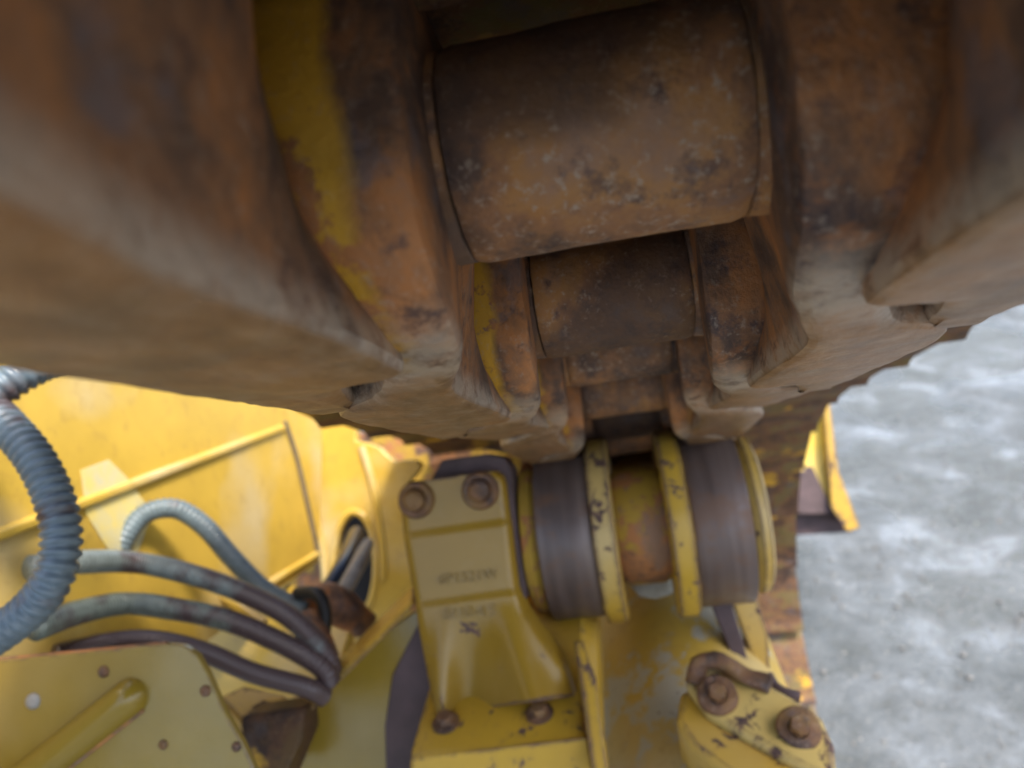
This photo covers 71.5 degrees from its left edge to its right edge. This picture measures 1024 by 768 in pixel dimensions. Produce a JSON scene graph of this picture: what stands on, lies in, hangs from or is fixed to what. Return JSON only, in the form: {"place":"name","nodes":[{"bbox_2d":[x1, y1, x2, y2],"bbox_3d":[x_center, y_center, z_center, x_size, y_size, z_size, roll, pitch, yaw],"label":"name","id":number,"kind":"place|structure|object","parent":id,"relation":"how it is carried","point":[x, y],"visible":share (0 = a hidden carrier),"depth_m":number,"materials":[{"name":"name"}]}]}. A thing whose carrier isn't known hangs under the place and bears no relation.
{"place":"outdoors","nodes":[
{"label":"outdoors","id":0,"kind":"place"},
{"bbox_2d":[360,304,1023,767],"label":"ground","id":1,"kind":"structure","parent":0,"point":[976,374],"depth_m":3.05,"materials":[{"name":"concrete"}]},
{"bbox_2d":[0,0,1023,714],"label":"crawler track","id":2,"kind":"structure","parent":1,"relation":"on","point":[530,232],"depth_m":0.18,"materials":[{"name":"metal"}]},
{"bbox_2d":[0,376,525,699],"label":"machine hull","id":3,"kind":"object","parent":2,"relation":"attached to","point":[246,478],"visible":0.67,"depth_m":0.99,"materials":[{"name":"yellow paint"}]},
{"bbox_2d":[0,399,83,655],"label":"spiral hose","id":4,"kind":"object","parent":3,"relation":"attached to","point":[37,600],"visible":1,"depth_m":0.56,"materials":[{"name":"grey plastic"}]},
{"bbox_2d":[0,366,58,401],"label":"spiral hose","id":5,"kind":"object","parent":4,"relation":"attached to","point":[15,384],"visible":0.24,"depth_m":0.61,"materials":[{"name":"grey plastic"}]},
{"bbox_2d":[0,641,258,767],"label":"guard plate","id":6,"kind":"object","parent":3,"relation":"attached to","point":[155,705],"visible":1,"depth_m":0.63,"materials":[{"name":"yellow paint"}]},
{"bbox_2d":[27,592,339,688],"bbox_3d":[-0.352,0.276,0.793,0.262,0.205,0.113,-17,18,-19],"label":"ribbed hose","id":7,"kind":"object","parent":3,"relation":"attached to","point":[319,666],"visible":0.93,"depth_m":0.80,"materials":[{"name":"grey rubber"}]},
{"bbox_2d":[51,629,331,706],"bbox_3d":[-0.341,0.310,0.779,0.252,0.166,0.055,-14,18,-10],"label":"smooth hose","id":8,"kind":"object","parent":7,"relation":"attached to","point":[235,665],"visible":0.75,"depth_m":0.78,"materials":[{"name":"black rubber"}]},
{"bbox_2d":[120,498,310,610],"bbox_3d":[-0.429,0.245,0.909,0.303,0.199,0.076,-13,18,-8],"label":"ribbed hose","id":9,"kind":"object","parent":3,"relation":"attached to","point":[224,549],"visible":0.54,"depth_m":0.91,"materials":[{"name":"grey rubber"}]},
{"bbox_2d":[319,426,423,641],"bbox_3d":[-0.320,0.247,1.466,0.297,0.608,0.299,-8,18,8],"label":"web plate","id":10,"kind":"object","parent":3,"relation":"attached to","point":[363,484],"visible":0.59,"depth_m":1.45,"materials":[{"name":"yellow paint"}]},
{"bbox_2d":[410,450,786,767],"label":"track frame","id":11,"kind":"object","parent":2,"relation":"attached to","point":[619,708],"visible":0.38,"depth_m":0.82,"materials":[{"name":"paint"}]},
{"bbox_2d":[291,586,429,767],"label":"frame gusset","id":12,"kind":"object","parent":11,"relation":"attached to","point":[370,712],"visible":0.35,"depth_m":0.83,"materials":[{"name":"yellow paint"}]},
{"bbox_2d":[21,549,341,682],"bbox_3d":[-0.354,0.247,0.804,0.258,0.259,0.115,-16,18,-17],"label":"ribbed hose","id":13,"kind":"object","parent":12,"relation":"attached to","point":[298,624],"visible":0.86,"depth_m":0.82,"materials":[{"name":"grey rubber"}]},
{"bbox_2d":[223,686,317,767],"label":"cross member","id":14,"kind":"object","parent":12,"relation":"attached to","point":[278,730],"visible":0.77,"depth_m":0.80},
{"bbox_2d":[291,582,377,655],"bbox_3d":[-0.252,0.322,0.957,0.095,0.135,0.185,-8,18,8],"label":"hose fitting","id":15,"kind":"object","parent":12,"relation":"attached to","point":[345,611],"visible":0.78,"depth_m":0.96,"materials":[{"name":"brown metal"}]},
{"bbox_2d":[323,526,363,583],"bbox_3d":[-0.266,0.282,1.132,0.047,0.067,0.262,-10,17,2],"label":"steel tube","id":16,"kind":"object","parent":15,"relation":"attached to","point":[353,541],"visible":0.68,"depth_m":1.10,"materials":[{"name":"silver metal"}]},
{"bbox_2d":[338,538,373,591],"bbox_3d":[-0.241,0.285,1.129,0.046,0.089,0.254,-11,17,-2],"label":"grey tube","id":17,"kind":"object","parent":15,"relation":"attached to","point":[352,575],"visible":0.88,"depth_m":1.04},
{"bbox_2d":[398,454,575,734],"bbox_3d":[-0.025,0.233,0.804,0.187,0.260,0.256,-8,18,8],"label":"roller bracket","id":18,"kind":"object","parent":11,"relation":"attached to","point":[486,636],"visible":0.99,"depth_m":0.79,"materials":[{"name":"metal"}]},
{"bbox_2d":[517,429,775,623],"bbox_3d":[0.163,0.177,0.897,0.287,0.230,0.229,-8,18,8],"label":"carrier roller","id":19,"kind":"object","parent":11,"relation":"on","point":[694,522],"visible":0.94,"depth_m":0.81,"materials":[{"name":"metal"}]},
{"bbox_2d":[677,652,835,767],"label":"adjuster cover","id":20,"kind":"object","parent":11,"relation":"on","point":[734,712],"visible":1,"depth_m":0.70,"materials":[{"name":"yellow metal"}]},
{"bbox_2d":[796,405,859,534],"bbox_3d":[1.101,0.248,2.945,0.366,0.517,0.789,-8,18,8],"label":"dozer blade","id":21,"kind":"object","parent":1,"relation":"on","point":[824,505],"visible":0.45,"depth_m":2.70,"materials":[{"name":"paint"}]},
{"bbox_2d":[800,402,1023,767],"bbox_3d":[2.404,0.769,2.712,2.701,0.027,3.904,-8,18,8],"label":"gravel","id":22,"kind":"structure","parent":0,"point":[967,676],"depth_m":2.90,"materials":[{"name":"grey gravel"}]}
]}

